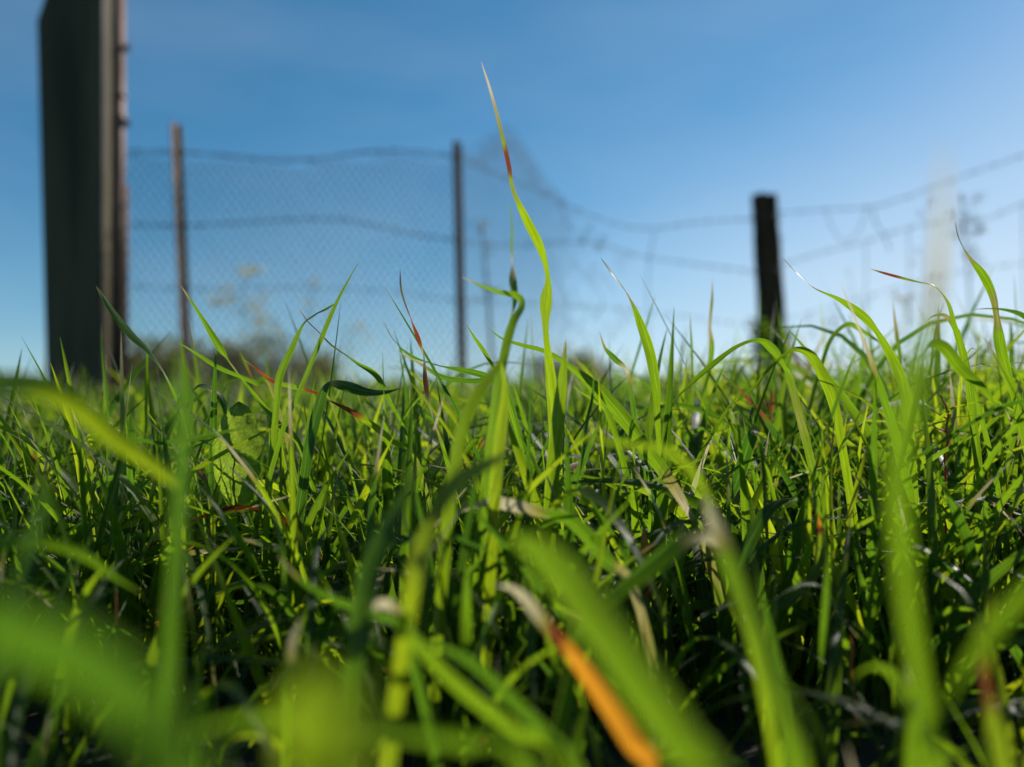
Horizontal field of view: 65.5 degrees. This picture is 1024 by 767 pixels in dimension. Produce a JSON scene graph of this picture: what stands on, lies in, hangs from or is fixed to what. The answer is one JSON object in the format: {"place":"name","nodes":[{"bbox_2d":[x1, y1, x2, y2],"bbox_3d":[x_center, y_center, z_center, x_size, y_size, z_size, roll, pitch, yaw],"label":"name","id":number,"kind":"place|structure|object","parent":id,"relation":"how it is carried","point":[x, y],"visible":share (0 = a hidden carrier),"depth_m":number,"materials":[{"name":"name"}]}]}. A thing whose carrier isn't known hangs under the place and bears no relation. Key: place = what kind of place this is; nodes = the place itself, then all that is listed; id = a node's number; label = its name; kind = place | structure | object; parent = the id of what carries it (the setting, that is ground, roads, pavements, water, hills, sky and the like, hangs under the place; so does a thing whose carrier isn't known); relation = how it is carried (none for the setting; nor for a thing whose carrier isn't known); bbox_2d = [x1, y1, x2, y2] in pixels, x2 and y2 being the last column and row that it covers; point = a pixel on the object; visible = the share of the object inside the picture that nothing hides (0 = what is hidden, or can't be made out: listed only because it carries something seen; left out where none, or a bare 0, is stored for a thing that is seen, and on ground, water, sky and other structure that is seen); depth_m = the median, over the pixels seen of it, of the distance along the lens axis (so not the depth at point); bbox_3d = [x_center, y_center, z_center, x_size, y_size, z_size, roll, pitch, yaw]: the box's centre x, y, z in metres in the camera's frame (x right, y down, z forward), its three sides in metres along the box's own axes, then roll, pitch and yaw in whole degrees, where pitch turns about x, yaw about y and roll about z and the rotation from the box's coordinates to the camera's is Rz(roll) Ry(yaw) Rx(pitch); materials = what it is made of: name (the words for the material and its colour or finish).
{"place":"outdoors","nodes":[
{"label":"outdoors","id":0,"kind":"place"},
{"bbox_2d":[0,265,1023,766],"bbox_3d":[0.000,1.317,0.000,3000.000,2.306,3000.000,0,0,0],"label":"ground","id":1,"kind":"structure","parent":0,"point":[715,735],"depth_m":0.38,"materials":[{"name":"green plant"}]},
{"bbox_2d":[0,464,45,682],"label":"grass blade","id":2,"kind":"object","parent":1,"relation":"on","point":[20,584],"depth_m":0.18,"materials":[{"name":"green plant"}]},
{"bbox_2d":[0,534,141,593],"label":"grass blade","id":3,"kind":"object","parent":1,"relation":"on","point":[11,541],"depth_m":0.25,"materials":[{"name":"green plant"}]},
{"bbox_2d":[37,0,130,399],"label":"gate post","id":4,"kind":"object","parent":1,"relation":"on","point":[83,47],"visible":0.77,"depth_m":2.80,"materials":[{"name":"grey metal"}]},
{"bbox_2d":[0,372,191,504],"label":"grass blade","id":5,"kind":"object","parent":1,"relation":"on","point":[95,422],"depth_m":0.21,"materials":[{"name":"green plant"}]},
{"bbox_2d":[0,605,209,766],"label":"grass blade","id":6,"kind":"object","parent":1,"relation":"on","point":[126,693],"depth_m":0.08,"materials":[{"name":"green plant"}]},
{"bbox_2d":[96,286,220,673],"bbox_3d":[-0.205,0.058,0.462,0.071,0.230,0.010,0,0,0],"label":"grass blade","id":7,"kind":"object","parent":1,"relation":"on","point":[129,333],"depth_m":0.46,"materials":[{"name":"green plant"}]},
{"bbox_2d":[85,428,258,707],"bbox_3d":[-0.172,0.098,0.402,0.092,0.151,0.008,0,0,0],"label":"grass blade","id":8,"kind":"object","parent":1,"relation":"on","point":[108,503],"depth_m":0.40,"materials":[{"name":"green plant"}]},
{"bbox_2d":[129,333,222,386],"bbox_3d":[-4.025,-0.050,8.953,1.524,1.122,1.145,0,0,0],"label":"shrub","id":9,"kind":"object","parent":1,"relation":"on","point":[137,353],"visible":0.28,"depth_m":8.88,"materials":[{"name":"green plant"}]},
{"bbox_2d":[162,349,190,708],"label":"grass blade","id":10,"kind":"object","parent":1,"relation":"on","point":[174,584],"depth_m":0.19,"materials":[{"name":"green plant"}]},
{"bbox_2d":[170,121,192,386],"bbox_3d":[-1.281,-0.404,3.086,0.094,1.208,0.086,0,0,0],"label":"fence post","id":11,"kind":"object","parent":1,"relation":"on","point":[176,136],"visible":0.88,"depth_m":3.10,"materials":[{"name":"metal"}]},
{"bbox_2d":[126,125,633,399],"bbox_3d":[-0.371,-0.490,3.445,2.376,1.353,0.257,0,0,-26],"label":"wire netting","id":12,"kind":"object","parent":11,"relation":"attached to","point":[521,156],"visible":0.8,"depth_m":3.29,"materials":[{"name":"grey metal"}]},
{"bbox_2d":[191,384,226,423],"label":"grass blade","id":13,"kind":"object","parent":1,"relation":"on","point":[221,399],"depth_m":0.51,"materials":[{"name":"green plant"}]},
{"bbox_2d":[162,334,268,385],"bbox_3d":[-3.699,-0.076,10.030,1.566,1.081,1.310,0,0,0],"label":"shrub","id":14,"kind":"object","parent":1,"relation":"on","point":[222,360],"visible":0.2,"depth_m":9.84,"materials":[{"name":"green plant"}]},
{"bbox_2d":[212,401,261,621],"bbox_3d":[-0.171,0.092,0.491,0.025,0.162,0.032,0,0,-40],"label":"broad leaf","id":15,"kind":"object","parent":1,"relation":"on","point":[235,489],"visible":0.77,"depth_m":0.49,"materials":[{"name":"green plant"}]},
{"bbox_2d":[208,264,272,375],"bbox_3d":[-0.910,-0.109,2.665,0.197,0.579,0.189,0,0,-36],"label":"dry weed","id":16,"kind":"object","parent":1,"relation":"on","point":[226,300],"visible":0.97,"depth_m":2.68,"materials":[{"name":"beige plant"}]},
{"bbox_2d":[178,342,309,552],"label":"grass blade","id":17,"kind":"object","parent":1,"relation":"on","point":[260,381],"depth_m":0.50,"materials":[{"name":"green plant"}]},
{"bbox_2d":[224,294,280,378],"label":"dry weed","id":18,"kind":"object","parent":1,"relation":"on","point":[259,336],"visible":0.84,"depth_m":2.78,"materials":[{"name":"plant"}]},
{"bbox_2d":[181,286,339,668],"bbox_3d":[-0.149,0.058,0.472,0.093,0.231,0.009,0,0,0],"label":"grass blade","id":19,"kind":"object","parent":1,"relation":"on","point":[215,340],"depth_m":0.47,"materials":[{"name":"green plant"}]},
{"bbox_2d":[204,319,336,386],"bbox_3d":[-3.135,-0.246,10.098,1.814,1.216,1.233,0,0,-21],"label":"shrub","id":20,"kind":"object","parent":1,"relation":"on","point":[275,358],"visible":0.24,"depth_m":10.04,"materials":[{"name":"green plant"}]},
{"bbox_2d":[278,618,300,766],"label":"grass blade","id":21,"kind":"object","parent":1,"relation":"on","point":[287,674],"depth_m":0.25,"materials":[{"name":"plant"}]},
{"bbox_2d":[261,304,333,665],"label":"grass blade","id":22,"kind":"object","parent":1,"relation":"on","point":[284,363],"depth_m":0.46,"materials":[{"name":"green plant"}]},
{"bbox_2d":[243,262,358,666],"bbox_3d":[-0.120,0.052,0.453,0.069,0.243,0.008,0,0,0],"label":"grass blade","id":23,"kind":"object","parent":1,"relation":"on","point":[286,418],"depth_m":0.45,"materials":[{"name":"green plant"}]},
{"bbox_2d":[245,360,364,533],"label":"grass blade","id":24,"kind":"object","parent":1,"relation":"on","point":[292,386],"depth_m":0.49,"materials":[{"name":"green plant"}]},
{"bbox_2d":[286,275,331,398],"bbox_3d":[-0.742,-0.111,2.915,0.113,0.581,0.189,0,0,-42],"label":"dry weed","id":25,"kind":"object","parent":1,"relation":"on","point":[311,305],"visible":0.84,"depth_m":2.90,"materials":[{"name":"beige plant"}]},
{"bbox_2d":[275,342,345,385],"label":"shrub","id":26,"kind":"object","parent":1,"relation":"on","point":[320,366],"visible":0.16,"depth_m":10.92,"materials":[{"name":"green plant"}]},
{"bbox_2d":[282,665,369,766],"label":"grass blade","id":27,"kind":"object","parent":1,"relation":"on","point":[324,717],"depth_m":0.08,"materials":[{"name":"green plant"}]},
{"bbox_2d":[287,380,399,577],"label":"grass blade","id":28,"kind":"object","parent":1,"relation":"on","point":[315,421],"depth_m":0.45,"materials":[{"name":"green plant"}]},
{"bbox_2d":[327,319,370,379],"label":"dry weed","id":29,"kind":"object","parent":1,"relation":"on","point":[351,328],"visible":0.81,"depth_m":2.90,"materials":[{"name":"beige plant"}]},
{"bbox_2d":[280,558,440,766],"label":"grass blade","id":30,"kind":"object","parent":1,"relation":"on","point":[423,704],"depth_m":0.26,"materials":[{"name":"green plant"}]},
{"bbox_2d":[189,712,533,766],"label":"grass blade","id":31,"kind":"object","parent":1,"relation":"on","point":[513,749],"depth_m":0.14,"materials":[{"name":"green plant"}]},
{"bbox_2d":[298,307,436,570],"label":"grass blade","id":32,"kind":"object","parent":1,"relation":"on","point":[375,374],"depth_m":0.50,"materials":[{"name":"green plant"}]},
{"bbox_2d":[324,398,437,547],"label":"grass blade","id":33,"kind":"object","parent":1,"relation":"on","point":[372,425],"depth_m":0.45,"materials":[{"name":"green plant"}]},
{"bbox_2d":[344,462,420,684],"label":"grass blade","id":34,"kind":"object","parent":1,"relation":"on","point":[380,543],"depth_m":0.24,"materials":[{"name":"green plant"}]},
{"bbox_2d":[400,273,471,582],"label":"grass blade","id":35,"kind":"object","parent":1,"relation":"on","point":[427,395],"depth_m":0.48,"materials":[{"name":"green plant"}]},
{"bbox_2d":[381,451,512,766],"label":"grass blade","id":36,"kind":"object","parent":1,"relation":"on","point":[452,486],"depth_m":0.23,"materials":[{"name":"green plant"}]},
{"bbox_2d":[451,139,466,391],"bbox_3d":[-0.224,-0.416,3.385,0.073,1.231,0.086,0,0,0],"label":"fence post","id":37,"kind":"object","parent":1,"relation":"on","point":[458,189],"visible":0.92,"depth_m":3.40,"materials":[{"name":"metal"}]},
{"bbox_2d":[126,148,754,230],"bbox_3d":[-0.008,-0.876,3.624,3.182,0.211,0.241,0,0,-27],"label":"barbed wire","id":38,"kind":"object","parent":37,"relation":"attached to","point":[392,150],"visible":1,"depth_m":3.34,"materials":[{"name":"grey metal"}]},
{"bbox_2d":[647,228,655,378],"bbox_3d":[0.714,-0.398,4.074,0.056,0.799,0.004,0,0,-32],"label":"loose wire","id":39,"kind":"object","parent":38,"relation":"hanging from","point":[647,281],"visible":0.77,"depth_m":4.06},
{"bbox_2d":[383,321,537,536],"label":"grass blade","id":40,"kind":"object","parent":1,"relation":"on","point":[478,373],"depth_m":0.51,"materials":[{"name":"green plant"}]},
{"bbox_2d":[393,349,531,472],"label":"grass blade","id":41,"kind":"object","parent":1,"relation":"on","point":[458,379],"depth_m":0.53,"materials":[{"name":"green plant"}]},
{"bbox_2d":[428,346,508,766],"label":"grass blade","id":42,"kind":"object","parent":1,"relation":"on","point":[460,437],"depth_m":0.32,"materials":[{"name":"green plant"}]},
{"bbox_2d":[371,599,575,766],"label":"grass blade","id":43,"kind":"object","parent":1,"relation":"on","point":[558,753],"depth_m":0.20,"materials":[{"name":"green plant"}]},
{"bbox_2d":[467,218,497,384],"bbox_3d":[-0.126,-0.289,3.614,0.148,0.939,0.095,0,0,16],"label":"dry weed","id":44,"kind":"object","parent":1,"relation":"on","point":[488,302],"visible":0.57,"depth_m":3.60,"materials":[{"name":"beige plant"}]},
{"bbox_2d":[469,205,517,708],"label":"grass blade","id":45,"kind":"object","parent":1,"relation":"on","point":[478,525],"depth_m":0.38,"materials":[{"name":"green plant"}]},
{"bbox_2d":[463,277,524,750],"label":"grass blade","id":46,"kind":"object","parent":1,"relation":"on","point":[514,319],"depth_m":0.36,"materials":[{"name":"green plant"}]},
{"bbox_2d":[480,362,508,766],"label":"grass blade","id":47,"kind":"object","parent":1,"relation":"on","point":[494,503],"depth_m":0.35,"materials":[{"name":"green plant"}]},
{"bbox_2d":[466,324,525,460],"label":"grass blade","id":48,"kind":"object","parent":1,"relation":"on","point":[484,352],"depth_m":0.49,"materials":[{"name":"green plant"}]},
{"bbox_2d":[421,640,582,766],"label":"grass blade","id":49,"kind":"object","parent":1,"relation":"on","point":[520,708],"depth_m":0.22,"materials":[{"name":"green plant"}]},
{"bbox_2d":[481,62,563,538],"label":"grass blade","id":50,"kind":"object","parent":1,"relation":"on","point":[545,312],"depth_m":0.45,"materials":[{"name":"green plant"}]},
{"bbox_2d":[539,340,566,673],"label":"grass blade","id":51,"kind":"object","parent":1,"relation":"on","point":[557,425],"depth_m":0.42,"materials":[{"name":"green plant"}]},
{"bbox_2d":[462,497,664,762],"bbox_3d":[0.021,0.112,0.348,0.090,0.122,0.012,0,0,9],"label":"grass blade","id":52,"kind":"object","parent":1,"relation":"on","point":[583,530],"depth_m":0.35,"materials":[{"name":"green plant"}]},
{"bbox_2d":[490,329,641,535],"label":"grass blade","id":53,"kind":"object","parent":1,"relation":"on","point":[613,428],"depth_m":0.50,"materials":[{"name":"green plant"}]},
{"bbox_2d":[523,342,615,384],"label":"shrub","id":54,"kind":"object","parent":1,"relation":"on","point":[585,360],"visible":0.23,"depth_m":10.93,"materials":[{"name":"green plant"}]},
{"bbox_2d":[496,584,665,766],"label":"grass blade","id":55,"kind":"object","parent":1,"relation":"on","point":[636,746],"depth_m":0.22,"materials":[{"name":"orange plant"}]},
{"bbox_2d":[573,372,593,513],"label":"grass blade","id":56,"kind":"object","parent":1,"relation":"on","point":[584,445],"depth_m":0.43,"materials":[{"name":"green plant"}]},
{"bbox_2d":[509,534,724,766],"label":"grass blade","id":57,"kind":"object","parent":1,"relation":"on","point":[655,702],"depth_m":0.15,"materials":[{"name":"green plant"}]},
{"bbox_2d":[600,334,648,516],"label":"grass blade","id":58,"kind":"object","parent":1,"relation":"on","point":[615,358],"depth_m":0.52,"materials":[{"name":"green plant"}]},
{"bbox_2d":[545,532,713,766],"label":"grass blade","id":59,"kind":"object","parent":1,"relation":"on","point":[660,561],"depth_m":0.26,"materials":[{"name":"green plant"}]},
{"bbox_2d":[600,257,667,611],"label":"grass blade","id":60,"kind":"object","parent":1,"relation":"on","point":[649,350],"depth_m":0.46,"materials":[{"name":"green plant"}]},
{"bbox_2d":[618,527,653,604],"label":"grass blade","id":61,"kind":"object","parent":1,"relation":"on","point":[643,546],"visible":0.19,"depth_m":0.42,"materials":[{"name":"green plant"}]},
{"bbox_2d":[550,356,726,707],"bbox_3d":[0.068,0.079,0.428,0.096,0.188,0.012,0,0,8],"label":"grass blade","id":62,"kind":"object","parent":1,"relation":"on","point":[626,421],"depth_m":0.43,"materials":[{"name":"green plant"}]},
{"bbox_2d":[581,437,779,766],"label":"grass blade","id":63,"kind":"object","parent":1,"relation":"on","point":[684,462],"depth_m":0.22,"materials":[{"name":"green plant"}]},
{"bbox_2d":[690,317,693,413],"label":"grass blade","id":64,"kind":"object","parent":1,"relation":"on","point":[692,365],"depth_m":0.60,"materials":[{"name":"green plant"}]},
{"bbox_2d":[700,280,713,420],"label":"grass blade","id":65,"kind":"object","parent":1,"relation":"on","point":[707,375],"depth_m":0.62,"materials":[{"name":"green plant"}]},
{"bbox_2d":[722,426,769,608],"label":"grass blade","id":66,"kind":"object","parent":1,"relation":"on","point":[750,439],"depth_m":0.44,"materials":[{"name":"green plant"}]},
{"bbox_2d":[672,338,821,524],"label":"grass blade","id":67,"kind":"object","parent":1,"relation":"on","point":[771,348],"depth_m":0.46,"materials":[{"name":"green plant"}]},
{"bbox_2d":[707,498,797,723],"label":"grass blade","id":68,"kind":"object","parent":1,"relation":"on","point":[766,512],"depth_m":0.40,"materials":[{"name":"green plant"}]},
{"bbox_2d":[703,493,810,766],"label":"grass blade","id":69,"kind":"object","parent":1,"relation":"on","point":[789,728],"depth_m":0.20,"materials":[{"name":"green plant"}]},
{"bbox_2d":[743,303,778,386],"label":"climbing weed","id":70,"kind":"object","parent":1,"relation":"on","point":[760,327],"visible":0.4,"depth_m":4.32,"materials":[{"name":"green plant"}]},
{"bbox_2d":[748,193,785,374],"bbox_3d":[1.456,-0.432,4.500,0.240,1.265,0.185,0,0,0],"label":"wooden post","id":71,"kind":"object","parent":1,"relation":"on","point":[767,254],"visible":0.59,"depth_m":4.44,"materials":[{"name":"brown wood"}]},
{"bbox_2d":[129,284,748,325],"bbox_3d":[0.021,-0.350,3.636,3.217,0.103,0.241,0,0,-27],"label":"barbed wire","id":72,"kind":"object","parent":71,"relation":"attached to","point":[371,290],"visible":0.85,"depth_m":3.33,"materials":[{"name":"grey metal"}]},
{"bbox_2d":[129,215,758,274],"bbox_3d":[0.012,-0.641,3.628,3.203,0.107,0.247,0,0,-27],"label":"barbed wire","id":73,"kind":"object","parent":71,"relation":"attached to","point":[199,224],"visible":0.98,"depth_m":3.34,"materials":[{"name":"grey metal"}]},
{"bbox_2d":[780,154,1023,213],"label":"barbed wire","id":74,"kind":"object","parent":71,"relation":"attached to","point":[865,207],"visible":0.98,"depth_m":4.31,"materials":[{"name":"grey metal"}]},
{"bbox_2d":[826,209,867,240],"bbox_3d":[1.841,-0.873,4.378,0.217,0.178,0.004,0,0,14],"label":"loose wire","id":75,"kind":"object","parent":74,"relation":"hanging from","point":[837,235],"visible":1,"depth_m":4.38,"materials":[{"name":"grey metal"}]},
{"bbox_2d":[873,207,890,250],"bbox_3d":[2.012,-0.845,4.336,0.092,0.249,0.006,0,0,14],"label":"loose wire","id":76,"kind":"object","parent":74,"relation":"hanging from","point":[880,229],"visible":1,"depth_m":4.33,"materials":[{"name":"grey metal"}]},
{"bbox_2d":[782,202,1023,264],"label":"barbed wire","id":77,"kind":"object","parent":71,"relation":"attached to","point":[911,227],"visible":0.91,"depth_m":4.32,"materials":[{"name":"grey metal"}]},
{"bbox_2d":[865,243,865,339],"bbox_3d":[1.935,-0.383,4.355,0.010,0.770,0.006,0,0,0],"label":"loose wire","id":78,"kind":"object","parent":77,"relation":"hanging from","point":[865,284],"visible":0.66,"depth_m":4.35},
{"bbox_2d":[908,229,909,362],"bbox_3d":[2.146,-0.399,4.301,0.010,0.871,0.006,0,0,0],"label":"loose wire","id":79,"kind":"object","parent":77,"relation":"hanging from","point":[909,289],"visible":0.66,"depth_m":4.30,"materials":[{"name":"grey metal"}]},
{"bbox_2d":[786,263,1023,318],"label":"barbed wire","id":80,"kind":"object","parent":71,"relation":"attached to","point":[1006,265],"visible":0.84,"depth_m":4.33,"materials":[{"name":"grey metal"}]},
{"bbox_2d":[763,386,774,527],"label":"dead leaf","id":81,"kind":"object","parent":1,"relation":"on","point":[770,407],"visible":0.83,"depth_m":0.60,"materials":[{"name":"green plant"}]},
{"bbox_2d":[743,485,824,740],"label":"grass blade","id":82,"kind":"object","parent":1,"relation":"on","point":[793,599],"depth_m":0.39,"materials":[{"name":"green plant"}]},
{"bbox_2d":[769,315,802,387],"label":"climbing weed","id":83,"kind":"object","parent":1,"relation":"on","point":[790,338],"visible":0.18,"depth_m":4.32,"materials":[{"name":"green plant"}]},
{"bbox_2d":[732,346,861,673],"bbox_3d":[0.164,0.076,0.462,0.080,0.194,0.010,0,0,0],"label":"grass blade","id":84,"kind":"object","parent":1,"relation":"on","point":[813,358],"depth_m":0.46,"materials":[{"name":"green plant"}]},
{"bbox_2d":[804,313,850,367],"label":"dry weed","id":85,"kind":"object","parent":1,"relation":"on","point":[833,321],"visible":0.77,"depth_m":3.49,"materials":[{"name":"beige plant"}]},
{"bbox_2d":[786,322,879,547],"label":"grass blade","id":86,"kind":"object","parent":1,"relation":"on","point":[839,329],"depth_m":0.60,"materials":[{"name":"green plant"}]},
{"bbox_2d":[782,257,918,510],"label":"grass blade","id":87,"kind":"object","parent":1,"relation":"on","point":[891,356],"depth_m":0.47,"materials":[{"name":"green plant"}]},
{"bbox_2d":[843,635,859,754],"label":"grass blade","id":88,"kind":"object","parent":1,"relation":"on","point":[852,654],"visible":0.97,"depth_m":0.36,"materials":[{"name":"green plant"}]},
{"bbox_2d":[847,269,874,356],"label":"dry weed","id":89,"kind":"object","parent":1,"relation":"on","point":[857,301],"visible":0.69,"depth_m":3.70,"materials":[{"name":"beige plant"}]},
{"bbox_2d":[853,664,919,766],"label":"grass blade","id":90,"kind":"object","parent":1,"relation":"on","point":[912,741],"depth_m":0.22,"materials":[{"name":"green plant"}]},
{"bbox_2d":[878,304,901,537],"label":"grass blade","id":91,"kind":"object","parent":1,"relation":"on","point":[898,345],"depth_m":0.61,"materials":[{"name":"green plant"}]},
{"bbox_2d":[888,288,921,365],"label":"dry weed","id":92,"kind":"object","parent":1,"relation":"on","point":[909,301],"visible":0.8,"depth_m":3.60,"materials":[{"name":"beige plant"}]},
{"bbox_2d":[889,145,945,766],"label":"grass blade","id":93,"kind":"object","parent":1,"relation":"on","point":[900,447],"depth_m":0.14,"materials":[{"name":"green plant"}]},
{"bbox_2d":[910,194,937,324],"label":"dry weed","id":94,"kind":"object","parent":1,"relation":"on","point":[926,250],"visible":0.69,"depth_m":4.00,"materials":[{"name":"plant"}]},
{"bbox_2d":[856,339,996,749],"bbox_3d":[0.210,0.076,0.385,0.114,0.194,0.018,0,0,-29],"label":"grass blade","id":95,"kind":"object","parent":1,"relation":"on","point":[947,350],"depth_m":0.36,"materials":[{"name":"green plant"}]},
{"bbox_2d":[871,269,988,553],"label":"grass blade","id":96,"kind":"object","parent":1,"relation":"on","point":[972,410],"depth_m":0.47,"materials":[{"name":"green plant"}]},
{"bbox_2d":[927,391,949,533],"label":"red stem","id":97,"kind":"object","parent":1,"relation":"on","point":[947,445],"visible":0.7,"depth_m":0.50,"materials":[{"name":"plant"}]},
{"bbox_2d":[864,399,1023,491],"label":"grass blade","id":98,"kind":"object","parent":1,"relation":"on","point":[977,419],"depth_m":0.41,"materials":[{"name":"green plant"}]},
{"bbox_2d":[946,192,986,364],"bbox_3d":[2.236,-0.376,3.907,0.191,1.113,0.166,0,0,-12],"label":"dry weed","id":99,"kind":"object","parent":1,"relation":"on","point":[979,230],"visible":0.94,"depth_m":3.90,"materials":[{"name":"brown plant"}]},
{"bbox_2d":[939,313,1008,655],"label":"grass blade","id":100,"kind":"object","parent":1,"relation":"on","point":[988,447],"depth_m":0.48,"materials":[{"name":"green plant"}]},
{"bbox_2d":[944,583,1023,712],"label":"grass blade","id":101,"kind":"object","parent":1,"relation":"on","point":[1004,617],"depth_m":0.16,"materials":[{"name":"green plant"}]},
{"bbox_2d":[955,223,1023,451],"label":"grass blade","id":102,"kind":"object","parent":1,"relation":"on","point":[1000,346],"depth_m":0.45,"materials":[{"name":"green plant"}]},
{"bbox_2d":[973,308,1023,318],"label":"grass blade","id":103,"kind":"object","parent":1,"relation":"on","point":[1018,313],"depth_m":0.44,"materials":[{"name":"green plant"}]},
{"bbox_2d":[0,0,1023,384],"label":"sky","id":104,"kind":"structure","parent":0,"point":[637,113],"materials":[{"name":"blue"}]},
{"bbox_2d":[725,352,746,384],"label":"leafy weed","id":105,"kind":"object","parent":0,"point":[738,364],"visible":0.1,"depth_m":3.58,"materials":[{"name":"green plant"}]}
]}

